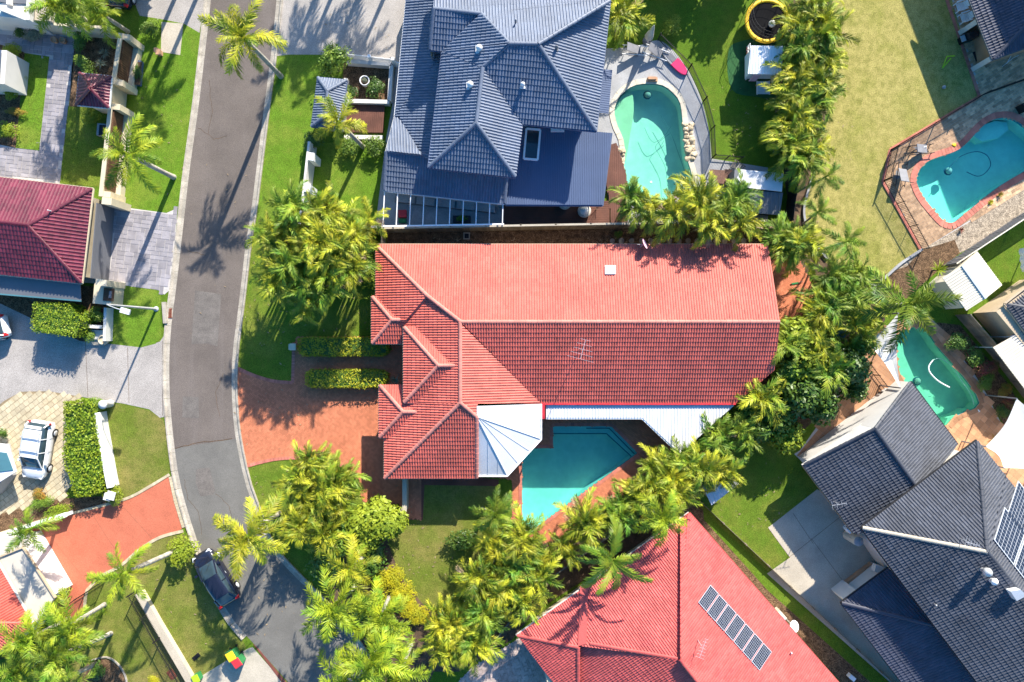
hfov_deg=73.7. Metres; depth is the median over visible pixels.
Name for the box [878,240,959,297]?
garden bed
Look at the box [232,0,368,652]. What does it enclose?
kerb
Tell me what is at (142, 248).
driveway
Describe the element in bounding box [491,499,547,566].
cane palm
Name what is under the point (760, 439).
shrub
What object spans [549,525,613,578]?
paling fence
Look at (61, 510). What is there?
shrub
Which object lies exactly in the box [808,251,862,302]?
cane palm
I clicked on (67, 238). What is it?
tiled house
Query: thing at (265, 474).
lawn
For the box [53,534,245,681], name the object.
lawn
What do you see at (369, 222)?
palm tree
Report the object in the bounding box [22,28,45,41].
shrub
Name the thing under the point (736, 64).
artificial turf
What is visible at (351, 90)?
shrub
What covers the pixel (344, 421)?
brick driveway
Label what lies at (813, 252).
cane palm
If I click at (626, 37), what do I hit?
shrub
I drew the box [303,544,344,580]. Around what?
undergrowth
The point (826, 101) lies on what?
cane palm
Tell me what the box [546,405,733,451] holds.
patio roof
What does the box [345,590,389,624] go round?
undergrowth
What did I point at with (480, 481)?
terrace
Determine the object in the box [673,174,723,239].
undergrowth
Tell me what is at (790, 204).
board fence
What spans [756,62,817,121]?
cane palm
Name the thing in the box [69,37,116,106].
garden bed
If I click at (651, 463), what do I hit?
cane palm
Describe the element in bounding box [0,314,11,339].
parked car
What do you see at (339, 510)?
cane palm
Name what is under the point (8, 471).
canopy boat
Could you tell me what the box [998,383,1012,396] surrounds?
shrub
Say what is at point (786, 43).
undergrowth
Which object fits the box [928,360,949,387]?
pool hose
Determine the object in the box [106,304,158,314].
street lamp
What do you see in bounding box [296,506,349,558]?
cane palm
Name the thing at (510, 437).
patio roof
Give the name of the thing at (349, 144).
shrub
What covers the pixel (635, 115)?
swimming pool
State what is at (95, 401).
shrub
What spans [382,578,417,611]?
shrub
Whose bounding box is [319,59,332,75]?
yucca
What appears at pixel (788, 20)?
cane palm
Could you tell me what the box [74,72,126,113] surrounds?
gate shelter
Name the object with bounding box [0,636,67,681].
palm tree
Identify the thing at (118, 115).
front wall
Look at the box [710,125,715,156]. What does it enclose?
pool fence
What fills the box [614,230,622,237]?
shrub
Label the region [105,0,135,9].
parked car
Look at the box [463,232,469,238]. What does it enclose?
drain pit
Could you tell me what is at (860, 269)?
cane palm
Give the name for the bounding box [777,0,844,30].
cane palm
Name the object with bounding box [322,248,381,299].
cane palm
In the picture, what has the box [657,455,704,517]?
cane palm
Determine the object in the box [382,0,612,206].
tiled house
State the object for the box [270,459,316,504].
cane palm
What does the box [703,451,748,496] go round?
cane palm
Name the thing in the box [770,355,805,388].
shrub
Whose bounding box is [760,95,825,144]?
cane palm
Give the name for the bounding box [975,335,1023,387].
awning
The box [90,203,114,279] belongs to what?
garage door
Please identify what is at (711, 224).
cane palm
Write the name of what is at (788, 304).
brick terrace
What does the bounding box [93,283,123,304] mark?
letterbox pier
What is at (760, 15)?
trampoline
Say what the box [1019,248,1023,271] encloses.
laundry
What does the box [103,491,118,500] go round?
gate pillar
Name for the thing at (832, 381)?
cane palm
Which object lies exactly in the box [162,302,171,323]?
storm drain
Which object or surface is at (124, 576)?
palm tree
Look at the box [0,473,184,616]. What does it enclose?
driveway
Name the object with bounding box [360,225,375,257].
shrub
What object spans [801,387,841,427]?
tree
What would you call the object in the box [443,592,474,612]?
undergrowth
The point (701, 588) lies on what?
tiled house
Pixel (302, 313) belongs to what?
cane palm
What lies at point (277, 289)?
cane palm
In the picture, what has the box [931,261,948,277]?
yucca
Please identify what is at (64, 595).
shrub
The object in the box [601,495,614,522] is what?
shrub
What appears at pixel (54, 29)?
courtyard wall
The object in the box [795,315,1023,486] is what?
pool paving
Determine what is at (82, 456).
hedge
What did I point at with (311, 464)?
cane palm
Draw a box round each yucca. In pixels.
[95,59,106,67]
[99,48,109,59]
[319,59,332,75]
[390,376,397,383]
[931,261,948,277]
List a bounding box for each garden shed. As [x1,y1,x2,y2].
[701,454,737,504]
[725,169,782,215]
[929,252,1001,310]
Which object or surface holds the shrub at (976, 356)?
on the garden bed at (998, 380)
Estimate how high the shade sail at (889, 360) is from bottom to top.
2.950 m
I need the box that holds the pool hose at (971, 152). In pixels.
[948,151,990,176]
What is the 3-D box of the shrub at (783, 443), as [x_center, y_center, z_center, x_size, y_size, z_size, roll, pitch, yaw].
[19.807,6.891,49.647,2.771,3.120,2.853,0,90,0]
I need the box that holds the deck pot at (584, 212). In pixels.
[578,207,590,217]
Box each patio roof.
[477,404,541,476]
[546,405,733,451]
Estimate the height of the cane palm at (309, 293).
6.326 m
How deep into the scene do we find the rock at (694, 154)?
51.00 m
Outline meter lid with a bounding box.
[192,653,200,660]
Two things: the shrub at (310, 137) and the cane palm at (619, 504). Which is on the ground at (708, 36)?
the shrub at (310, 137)
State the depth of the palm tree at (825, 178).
47.43 m
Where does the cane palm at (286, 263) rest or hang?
on the lawn at (256, 357)
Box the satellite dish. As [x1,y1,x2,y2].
[786,619,798,631]
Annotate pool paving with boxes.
[493,403,671,543]
[597,40,767,225]
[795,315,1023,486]
[881,0,1023,248]
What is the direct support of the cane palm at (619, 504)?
on the garden bed at (573, 577)
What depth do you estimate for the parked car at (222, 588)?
50.11 m
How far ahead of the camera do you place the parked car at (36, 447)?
50.03 m
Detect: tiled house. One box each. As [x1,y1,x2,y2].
[0,177,130,288]
[0,531,72,650]
[371,244,779,478]
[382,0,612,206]
[516,512,838,681]
[798,381,1023,681]
[958,0,1023,70]
[973,280,1023,343]
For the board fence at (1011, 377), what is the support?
on the ground at (708, 36)
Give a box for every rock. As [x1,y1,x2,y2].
[681,122,687,126]
[684,147,692,154]
[684,156,690,161]
[691,151,696,156]
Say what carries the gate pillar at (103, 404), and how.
on the ground at (708, 36)
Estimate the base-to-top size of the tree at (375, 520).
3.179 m
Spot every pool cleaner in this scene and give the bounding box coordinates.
[643,91,651,98]
[913,377,920,384]
[944,167,951,174]
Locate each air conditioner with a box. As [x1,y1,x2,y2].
[775,607,786,619]
[843,525,850,533]
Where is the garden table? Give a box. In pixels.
[708,169,724,184]
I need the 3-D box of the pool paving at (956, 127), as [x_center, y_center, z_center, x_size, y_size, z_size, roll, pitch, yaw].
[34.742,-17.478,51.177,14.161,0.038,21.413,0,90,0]
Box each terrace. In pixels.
[406,477,498,519]
[766,243,812,321]
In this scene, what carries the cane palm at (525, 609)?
on the garden bed at (573, 577)
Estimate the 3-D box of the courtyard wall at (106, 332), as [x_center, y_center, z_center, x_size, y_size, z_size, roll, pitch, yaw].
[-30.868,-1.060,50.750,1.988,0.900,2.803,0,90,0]
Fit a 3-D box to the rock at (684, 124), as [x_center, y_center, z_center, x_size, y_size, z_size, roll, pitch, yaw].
[12.923,-16.189,51.135,0.517,0.419,0.422,22,90,0]
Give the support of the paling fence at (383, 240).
on the ground at (708, 36)
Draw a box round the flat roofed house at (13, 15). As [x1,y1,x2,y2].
[0,0,54,34]
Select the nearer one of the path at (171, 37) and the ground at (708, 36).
the path at (171, 37)
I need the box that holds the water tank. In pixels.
[840,531,863,545]
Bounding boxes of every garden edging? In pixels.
[91,656,127,681]
[802,178,826,258]
[880,249,922,279]
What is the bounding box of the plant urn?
[359,75,369,86]
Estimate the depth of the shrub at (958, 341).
50.44 m
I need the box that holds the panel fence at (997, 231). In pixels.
[941,212,1023,266]
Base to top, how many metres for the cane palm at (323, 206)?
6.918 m
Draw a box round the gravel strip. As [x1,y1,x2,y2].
[387,227,770,243]
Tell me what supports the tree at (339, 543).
on the lawn at (265, 474)
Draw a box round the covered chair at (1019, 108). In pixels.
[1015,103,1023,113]
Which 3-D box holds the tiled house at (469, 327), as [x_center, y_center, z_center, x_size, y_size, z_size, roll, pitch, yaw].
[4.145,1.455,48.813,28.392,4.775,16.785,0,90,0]
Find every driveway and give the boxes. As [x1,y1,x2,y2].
[0,304,163,417]
[0,390,82,514]
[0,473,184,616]
[84,206,177,294]
[136,0,203,31]
[200,644,285,681]
[238,336,421,520]
[277,0,404,61]
[767,489,899,681]
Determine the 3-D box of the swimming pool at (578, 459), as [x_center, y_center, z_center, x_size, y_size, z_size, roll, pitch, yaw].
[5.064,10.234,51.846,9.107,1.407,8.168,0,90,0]
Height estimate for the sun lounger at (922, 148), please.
0.979 m
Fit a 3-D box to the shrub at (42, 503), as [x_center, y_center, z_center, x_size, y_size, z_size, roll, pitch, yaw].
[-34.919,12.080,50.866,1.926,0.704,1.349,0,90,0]
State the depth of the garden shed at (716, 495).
49.20 m
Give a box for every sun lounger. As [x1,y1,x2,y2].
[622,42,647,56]
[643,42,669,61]
[893,161,908,186]
[909,143,934,155]
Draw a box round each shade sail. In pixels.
[872,313,900,388]
[961,394,1023,468]
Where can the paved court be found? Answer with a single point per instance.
(518, 663)
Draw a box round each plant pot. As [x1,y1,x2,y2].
[50,36,58,43]
[59,37,66,43]
[98,335,109,344]
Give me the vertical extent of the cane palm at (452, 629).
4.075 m
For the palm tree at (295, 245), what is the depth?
44.93 m
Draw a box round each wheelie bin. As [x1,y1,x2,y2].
[225,644,239,662]
[231,650,245,668]
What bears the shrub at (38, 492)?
on the garden bed at (6, 521)
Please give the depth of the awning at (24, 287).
49.12 m
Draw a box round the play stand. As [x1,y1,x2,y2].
[942,55,954,67]
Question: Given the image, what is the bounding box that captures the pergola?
[382,192,503,226]
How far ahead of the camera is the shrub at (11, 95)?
50.65 m
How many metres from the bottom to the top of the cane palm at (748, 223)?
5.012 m
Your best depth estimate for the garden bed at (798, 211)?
51.20 m
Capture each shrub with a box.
[0,120,20,138]
[0,428,7,438]
[2,42,21,55]
[4,91,17,100]
[4,106,27,115]
[13,27,24,37]
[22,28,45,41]
[31,495,54,509]
[32,488,47,500]
[43,503,73,517]
[54,587,72,605]
[71,53,97,73]
[72,31,87,53]
[81,107,101,125]
[83,329,95,342]
[86,306,103,322]
[86,397,104,411]
[89,660,105,679]
[101,484,123,506]
[132,63,143,80]
[138,19,161,37]
[147,675,159,681]
[166,533,200,568]
[166,669,176,679]
[302,131,324,151]
[316,41,353,77]
[338,133,359,156]
[347,84,358,98]
[347,541,389,578]
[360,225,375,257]
[361,267,374,285]
[362,135,386,157]
[366,75,385,97]
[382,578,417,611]
[442,529,477,550]
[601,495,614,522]
[612,23,631,40]
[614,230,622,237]
[630,24,640,38]
[662,15,680,37]
[733,397,757,419]
[741,416,774,442]
[756,400,796,434]
[767,419,806,455]
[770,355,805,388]
[777,314,817,357]
[788,345,836,389]
[810,329,849,355]
[835,382,869,402]
[840,334,877,358]
[865,279,886,303]
[943,332,971,350]
[964,344,987,366]
[973,359,999,376]
[977,373,994,391]
[995,404,1010,418]
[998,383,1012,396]
[1001,397,1015,408]
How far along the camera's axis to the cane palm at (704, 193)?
46.22 m
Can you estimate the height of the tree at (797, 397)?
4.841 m
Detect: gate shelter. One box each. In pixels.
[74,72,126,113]
[310,76,347,130]
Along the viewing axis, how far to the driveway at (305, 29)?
51.20 m
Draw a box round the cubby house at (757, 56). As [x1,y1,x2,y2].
[745,43,782,94]
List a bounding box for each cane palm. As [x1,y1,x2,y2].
[244,209,301,263]
[247,247,307,307]
[262,177,316,248]
[267,242,317,287]
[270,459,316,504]
[277,501,322,549]
[280,262,327,315]
[284,212,352,268]
[285,484,343,533]
[287,285,331,325]
[289,439,334,483]
[291,451,361,523]
[294,257,351,317]
[296,180,354,231]
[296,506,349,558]
[305,221,372,292]
[316,491,364,522]
[321,449,370,505]
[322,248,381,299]
[323,196,379,264]
[418,592,469,652]
[420,617,474,676]
[437,597,482,653]
[447,553,507,603]
[454,613,505,677]
[455,590,509,645]
[466,521,514,569]
[476,560,529,618]
[489,537,542,592]
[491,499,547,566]
[495,583,548,627]
[510,548,564,612]
[545,527,585,570]
[551,486,611,554]
[594,483,648,536]
[606,175,653,232]
[607,0,655,51]
[610,469,660,520]
[621,463,680,514]
[626,186,669,237]
[636,442,674,483]
[640,182,703,247]
[642,445,696,502]
[657,433,704,476]
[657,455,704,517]
[668,170,727,226]
[671,435,732,499]
[682,194,735,249]
[698,409,741,462]
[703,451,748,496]
[707,168,763,239]
[717,198,763,251]
[726,410,769,456]
[734,376,790,431]
[751,210,815,275]
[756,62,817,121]
[757,113,815,177]
[760,46,825,90]
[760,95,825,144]
[764,127,832,193]
[769,0,820,48]
[769,221,825,278]
[770,319,814,366]
[774,22,823,70]
[775,72,846,134]
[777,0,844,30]
[781,118,836,185]
[781,284,847,337]
[784,54,846,116]
[788,270,857,328]
[796,0,860,59]
[797,37,849,81]
[797,316,847,373]
[801,341,855,401]
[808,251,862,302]
[833,298,888,349]
[836,248,879,292]
[836,277,878,325]
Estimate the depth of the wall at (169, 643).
50.69 m
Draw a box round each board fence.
[699,500,891,681]
[785,175,797,222]
[955,314,1000,358]
[994,359,1023,397]
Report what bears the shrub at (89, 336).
on the garden bed at (22, 305)
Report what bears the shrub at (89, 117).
on the lawn at (82, 141)
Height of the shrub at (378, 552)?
1.601 m
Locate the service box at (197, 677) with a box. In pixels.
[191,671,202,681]
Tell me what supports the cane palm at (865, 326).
on the garden bed at (804, 422)
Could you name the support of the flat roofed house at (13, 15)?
on the ground at (708, 36)
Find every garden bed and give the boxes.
[0,45,24,147]
[0,285,108,343]
[0,496,106,531]
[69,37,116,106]
[82,659,125,681]
[323,537,433,681]
[343,63,394,103]
[400,448,713,671]
[690,505,869,681]
[745,302,884,430]
[784,0,832,277]
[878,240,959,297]
[896,190,1023,269]
[936,322,1015,424]
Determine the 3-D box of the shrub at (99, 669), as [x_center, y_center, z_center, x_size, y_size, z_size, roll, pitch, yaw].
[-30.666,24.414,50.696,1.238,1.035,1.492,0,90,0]
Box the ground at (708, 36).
[0,0,1023,681]
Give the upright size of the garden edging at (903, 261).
0.200 m
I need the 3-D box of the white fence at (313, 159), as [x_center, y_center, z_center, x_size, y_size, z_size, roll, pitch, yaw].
[-14.916,-11.479,50.300,1.207,1.800,6.020,0,90,0]
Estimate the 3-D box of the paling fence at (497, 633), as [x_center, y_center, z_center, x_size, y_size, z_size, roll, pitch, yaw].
[0.100,20.040,50.380,3.079,1.640,3.981,0,90,0]
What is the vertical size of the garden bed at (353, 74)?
0.001 m
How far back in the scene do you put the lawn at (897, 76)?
51.19 m
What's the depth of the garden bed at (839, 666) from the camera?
51.19 m
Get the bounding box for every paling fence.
[381,230,385,243]
[382,219,766,232]
[493,588,533,641]
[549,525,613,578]
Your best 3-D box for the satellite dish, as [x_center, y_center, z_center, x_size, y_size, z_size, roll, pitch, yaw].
[20.361,20.574,50.106,0.761,2.188,0.799,0,90,0]
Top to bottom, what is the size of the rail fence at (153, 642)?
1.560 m
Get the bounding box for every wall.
[0,510,73,536]
[42,22,117,38]
[86,308,113,345]
[95,411,118,487]
[99,103,134,202]
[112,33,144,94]
[136,589,193,681]
[344,59,394,105]
[400,479,408,511]
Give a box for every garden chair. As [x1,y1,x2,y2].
[953,0,969,13]
[957,10,973,24]
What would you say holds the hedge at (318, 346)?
on the ground at (708, 36)
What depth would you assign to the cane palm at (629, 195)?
47.12 m
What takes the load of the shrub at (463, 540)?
on the garden bed at (573, 577)
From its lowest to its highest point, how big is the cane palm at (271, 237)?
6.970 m
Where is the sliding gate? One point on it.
(83, 594)
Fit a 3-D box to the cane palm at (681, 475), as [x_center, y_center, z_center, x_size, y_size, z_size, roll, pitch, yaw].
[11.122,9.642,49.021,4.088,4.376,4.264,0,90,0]
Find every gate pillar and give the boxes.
[98,400,113,408]
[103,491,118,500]
[288,343,296,349]
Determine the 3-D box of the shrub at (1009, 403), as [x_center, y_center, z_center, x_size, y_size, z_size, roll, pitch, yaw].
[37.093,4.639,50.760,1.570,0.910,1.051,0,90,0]
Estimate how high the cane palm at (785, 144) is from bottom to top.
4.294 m
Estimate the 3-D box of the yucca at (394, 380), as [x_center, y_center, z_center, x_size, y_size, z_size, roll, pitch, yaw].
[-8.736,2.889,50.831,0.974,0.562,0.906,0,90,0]
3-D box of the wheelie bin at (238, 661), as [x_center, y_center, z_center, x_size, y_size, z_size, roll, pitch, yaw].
[-20.264,23.645,50.650,0.620,1.100,0.805,-34,90,0]
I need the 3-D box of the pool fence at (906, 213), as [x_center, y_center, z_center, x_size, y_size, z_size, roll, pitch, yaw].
[29.260,-9.400,50.576,2.890,1.248,5.170,0,90,0]
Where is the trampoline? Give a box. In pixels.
[741,0,791,45]
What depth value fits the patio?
51.19 m
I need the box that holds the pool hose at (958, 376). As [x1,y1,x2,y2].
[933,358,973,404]
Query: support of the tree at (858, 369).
on the garden bed at (804, 422)
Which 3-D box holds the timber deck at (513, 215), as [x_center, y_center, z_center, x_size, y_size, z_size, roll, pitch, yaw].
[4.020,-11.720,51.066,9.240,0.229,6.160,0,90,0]
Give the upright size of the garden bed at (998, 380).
0.001 m
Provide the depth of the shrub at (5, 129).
50.63 m
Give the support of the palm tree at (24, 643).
on the ground at (708, 36)
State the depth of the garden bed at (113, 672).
51.19 m
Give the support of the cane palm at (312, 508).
on the ground at (708, 36)
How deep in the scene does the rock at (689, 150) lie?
50.96 m
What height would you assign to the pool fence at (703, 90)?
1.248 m
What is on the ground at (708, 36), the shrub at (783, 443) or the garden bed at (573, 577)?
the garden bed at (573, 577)
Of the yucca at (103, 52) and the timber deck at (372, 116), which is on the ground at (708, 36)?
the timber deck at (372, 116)
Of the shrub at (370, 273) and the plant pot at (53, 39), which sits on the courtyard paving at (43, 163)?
the plant pot at (53, 39)
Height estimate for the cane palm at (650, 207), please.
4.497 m
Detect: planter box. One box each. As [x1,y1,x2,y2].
[96,123,105,136]
[134,60,143,86]
[453,215,470,222]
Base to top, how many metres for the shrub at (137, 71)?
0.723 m
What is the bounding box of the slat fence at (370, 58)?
[345,53,398,67]
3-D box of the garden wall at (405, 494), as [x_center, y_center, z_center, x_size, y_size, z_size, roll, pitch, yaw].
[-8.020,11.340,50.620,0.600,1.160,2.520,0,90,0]
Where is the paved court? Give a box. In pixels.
[459,639,546,681]
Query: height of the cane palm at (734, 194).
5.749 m
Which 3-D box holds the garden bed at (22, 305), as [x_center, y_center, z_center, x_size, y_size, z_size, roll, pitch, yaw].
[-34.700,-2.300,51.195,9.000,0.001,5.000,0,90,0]
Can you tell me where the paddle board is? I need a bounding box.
[662,47,686,74]
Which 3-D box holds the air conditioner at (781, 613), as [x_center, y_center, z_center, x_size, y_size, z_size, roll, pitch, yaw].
[19.884,20.360,50.785,0.907,0.730,0.929,0,90,0]
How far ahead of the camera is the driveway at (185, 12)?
51.20 m
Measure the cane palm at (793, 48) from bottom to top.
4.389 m
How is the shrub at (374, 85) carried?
on the garden bed at (353, 74)
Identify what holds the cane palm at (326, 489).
on the ground at (708, 36)
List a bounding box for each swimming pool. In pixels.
[519,423,639,525]
[609,79,696,204]
[896,322,983,428]
[910,111,1023,228]
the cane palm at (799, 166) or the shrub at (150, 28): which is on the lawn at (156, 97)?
the shrub at (150, 28)
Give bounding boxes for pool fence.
[657,32,690,68]
[688,63,706,100]
[703,96,714,129]
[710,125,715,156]
[711,154,744,160]
[867,358,886,387]
[883,145,899,180]
[883,177,931,249]
[892,90,990,148]
[986,79,1023,93]
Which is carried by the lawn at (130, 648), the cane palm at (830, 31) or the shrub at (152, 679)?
the shrub at (152, 679)
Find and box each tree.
[0,602,71,676]
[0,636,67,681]
[4,502,64,553]
[20,0,95,39]
[20,619,112,681]
[30,647,97,681]
[37,585,106,664]
[53,0,125,41]
[73,0,129,48]
[85,541,175,608]
[89,112,176,194]
[197,0,287,79]
[212,488,288,582]
[279,208,314,262]
[300,558,379,643]
[312,92,368,149]
[312,516,358,560]
[315,642,372,681]
[319,531,381,598]
[331,623,413,681]
[342,493,408,556]
[350,195,390,249]
[351,575,410,650]
[371,633,430,681]
[468,484,520,535]
[575,511,654,595]
[633,489,687,547]
[776,379,826,422]
[796,193,837,228]
[797,161,845,198]
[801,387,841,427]
[818,220,867,272]
[833,347,872,395]
[849,266,964,352]
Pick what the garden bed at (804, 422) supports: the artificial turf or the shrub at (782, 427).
the shrub at (782, 427)
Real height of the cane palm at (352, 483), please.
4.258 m
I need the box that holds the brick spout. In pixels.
[647,76,657,81]
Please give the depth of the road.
51.19 m
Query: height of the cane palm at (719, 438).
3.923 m
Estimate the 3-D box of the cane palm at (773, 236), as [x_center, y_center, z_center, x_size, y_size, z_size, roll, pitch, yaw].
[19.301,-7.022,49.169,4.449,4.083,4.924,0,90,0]
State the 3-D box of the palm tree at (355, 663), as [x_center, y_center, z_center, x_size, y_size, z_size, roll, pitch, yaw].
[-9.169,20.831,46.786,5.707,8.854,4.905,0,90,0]
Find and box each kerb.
[162,0,246,639]
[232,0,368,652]
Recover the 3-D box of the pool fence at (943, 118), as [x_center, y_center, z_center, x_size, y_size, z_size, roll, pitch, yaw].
[31.720,-16.340,50.576,6.690,1.248,4.010,0,90,0]
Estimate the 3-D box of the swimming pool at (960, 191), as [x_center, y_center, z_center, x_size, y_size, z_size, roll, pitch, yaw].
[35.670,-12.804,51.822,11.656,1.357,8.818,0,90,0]
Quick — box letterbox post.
[154,47,162,55]
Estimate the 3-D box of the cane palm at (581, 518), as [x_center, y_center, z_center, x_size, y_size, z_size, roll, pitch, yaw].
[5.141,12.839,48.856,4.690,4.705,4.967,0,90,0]
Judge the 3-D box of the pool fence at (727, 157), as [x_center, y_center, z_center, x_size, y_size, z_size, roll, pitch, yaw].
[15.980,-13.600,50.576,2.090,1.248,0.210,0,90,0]
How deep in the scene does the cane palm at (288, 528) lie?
47.55 m
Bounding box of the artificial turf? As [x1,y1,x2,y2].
[727,38,795,99]
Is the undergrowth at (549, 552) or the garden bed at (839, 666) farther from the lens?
the garden bed at (839, 666)
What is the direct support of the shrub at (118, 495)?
on the lawn at (139, 445)
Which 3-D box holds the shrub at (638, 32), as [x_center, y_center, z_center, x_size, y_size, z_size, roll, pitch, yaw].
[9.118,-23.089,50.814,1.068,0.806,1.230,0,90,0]
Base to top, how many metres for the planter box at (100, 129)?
0.425 m
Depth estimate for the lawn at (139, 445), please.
51.19 m
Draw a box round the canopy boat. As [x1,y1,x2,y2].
[0,443,16,493]
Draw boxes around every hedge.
[30,301,96,337]
[61,397,106,498]
[297,336,391,357]
[304,367,389,388]
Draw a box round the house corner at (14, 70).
[0,50,28,94]
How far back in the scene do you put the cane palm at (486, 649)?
47.74 m
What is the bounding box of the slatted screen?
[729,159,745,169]
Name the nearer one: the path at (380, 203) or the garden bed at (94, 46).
the path at (380, 203)
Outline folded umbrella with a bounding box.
[642,25,654,45]
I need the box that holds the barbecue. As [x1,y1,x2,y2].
[957,30,978,44]
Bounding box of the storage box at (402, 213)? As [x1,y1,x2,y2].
[398,210,406,222]
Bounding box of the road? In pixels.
[169,0,375,681]
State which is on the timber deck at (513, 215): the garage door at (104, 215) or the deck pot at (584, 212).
the deck pot at (584, 212)
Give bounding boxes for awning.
[0,276,81,301]
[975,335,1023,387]
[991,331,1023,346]
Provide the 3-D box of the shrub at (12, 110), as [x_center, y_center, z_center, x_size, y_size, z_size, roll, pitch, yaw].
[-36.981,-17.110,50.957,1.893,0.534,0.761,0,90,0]
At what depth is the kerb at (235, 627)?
51.17 m
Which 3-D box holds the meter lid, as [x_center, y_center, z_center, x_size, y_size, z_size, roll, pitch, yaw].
[-23.666,23.666,51.160,0.652,0.080,0.616,0,90,0]
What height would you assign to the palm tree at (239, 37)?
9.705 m
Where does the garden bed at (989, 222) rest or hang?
on the ground at (708, 36)
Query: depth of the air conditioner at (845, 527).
49.52 m
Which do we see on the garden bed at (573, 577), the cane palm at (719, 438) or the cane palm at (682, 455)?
the cane palm at (682, 455)
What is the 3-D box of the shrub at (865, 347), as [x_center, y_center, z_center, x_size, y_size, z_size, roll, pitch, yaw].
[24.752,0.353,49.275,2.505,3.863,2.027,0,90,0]
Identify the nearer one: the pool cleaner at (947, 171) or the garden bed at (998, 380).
the garden bed at (998, 380)
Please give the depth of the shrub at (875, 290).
48.73 m
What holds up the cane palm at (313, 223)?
on the ground at (708, 36)
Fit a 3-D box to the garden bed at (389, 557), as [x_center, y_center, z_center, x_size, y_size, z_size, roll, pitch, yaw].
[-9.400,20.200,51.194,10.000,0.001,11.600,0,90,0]
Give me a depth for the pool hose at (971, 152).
51.33 m
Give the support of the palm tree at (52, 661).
on the lawn at (130, 648)
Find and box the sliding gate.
[68,580,104,604]
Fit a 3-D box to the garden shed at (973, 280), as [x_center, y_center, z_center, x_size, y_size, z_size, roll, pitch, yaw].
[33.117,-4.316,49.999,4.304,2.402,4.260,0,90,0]
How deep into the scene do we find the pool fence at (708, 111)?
50.57 m
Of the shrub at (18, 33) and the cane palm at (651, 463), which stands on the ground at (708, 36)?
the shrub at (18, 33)
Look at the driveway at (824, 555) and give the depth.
51.19 m
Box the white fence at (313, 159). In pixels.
[299,141,320,223]
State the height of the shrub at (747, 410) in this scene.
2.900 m
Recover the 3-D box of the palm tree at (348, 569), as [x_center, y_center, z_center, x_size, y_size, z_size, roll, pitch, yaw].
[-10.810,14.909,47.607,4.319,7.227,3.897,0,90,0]
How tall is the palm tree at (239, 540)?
8.107 m
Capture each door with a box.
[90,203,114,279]
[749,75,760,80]
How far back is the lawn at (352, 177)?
51.19 m
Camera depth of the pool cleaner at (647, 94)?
51.49 m
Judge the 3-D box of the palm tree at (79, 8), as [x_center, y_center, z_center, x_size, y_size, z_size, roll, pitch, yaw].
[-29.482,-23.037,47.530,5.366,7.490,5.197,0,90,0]
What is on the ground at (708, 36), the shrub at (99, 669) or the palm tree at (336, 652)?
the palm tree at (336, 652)
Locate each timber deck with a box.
[344,104,384,139]
[504,143,627,224]
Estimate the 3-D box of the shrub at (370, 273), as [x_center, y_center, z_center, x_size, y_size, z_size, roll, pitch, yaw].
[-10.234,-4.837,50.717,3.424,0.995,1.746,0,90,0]
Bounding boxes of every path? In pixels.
[161,22,182,54]
[375,67,398,233]
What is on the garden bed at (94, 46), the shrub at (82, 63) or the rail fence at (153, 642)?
the shrub at (82, 63)
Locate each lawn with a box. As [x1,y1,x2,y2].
[16,53,48,149]
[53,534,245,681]
[60,106,106,186]
[105,403,170,502]
[107,286,160,346]
[125,16,199,212]
[238,224,375,380]
[248,460,362,593]
[257,55,319,223]
[312,139,384,222]
[388,485,498,607]
[698,432,816,570]
[703,511,887,681]
[805,0,976,282]
[945,221,1023,340]
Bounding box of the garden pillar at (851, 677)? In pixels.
[846,672,855,681]
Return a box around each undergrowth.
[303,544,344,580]
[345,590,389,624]
[361,612,399,654]
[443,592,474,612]
[540,541,564,564]
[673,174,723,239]
[773,12,829,49]
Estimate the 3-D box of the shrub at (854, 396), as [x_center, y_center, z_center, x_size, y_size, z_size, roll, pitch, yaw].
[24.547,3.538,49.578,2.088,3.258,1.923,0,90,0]
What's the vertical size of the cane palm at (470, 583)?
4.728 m
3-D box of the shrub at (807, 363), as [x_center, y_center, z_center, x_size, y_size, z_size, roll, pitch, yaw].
[21.267,1.796,49.023,3.640,4.364,3.588,0,90,0]
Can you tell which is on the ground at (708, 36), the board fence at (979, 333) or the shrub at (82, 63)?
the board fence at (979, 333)
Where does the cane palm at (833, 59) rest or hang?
on the garden bed at (798, 211)
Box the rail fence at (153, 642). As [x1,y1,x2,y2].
[125,590,181,681]
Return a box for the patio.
[383,192,504,228]
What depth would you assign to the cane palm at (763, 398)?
47.57 m
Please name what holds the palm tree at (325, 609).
on the ground at (708, 36)
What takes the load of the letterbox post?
on the ground at (708, 36)
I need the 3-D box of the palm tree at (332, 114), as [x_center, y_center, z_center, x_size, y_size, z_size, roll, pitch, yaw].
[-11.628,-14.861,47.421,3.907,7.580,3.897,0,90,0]
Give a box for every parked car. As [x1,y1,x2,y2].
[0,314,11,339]
[17,420,58,479]
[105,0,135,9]
[192,548,240,608]
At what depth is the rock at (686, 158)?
51.05 m
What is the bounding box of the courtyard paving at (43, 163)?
[0,30,73,183]
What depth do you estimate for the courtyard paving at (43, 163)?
51.17 m

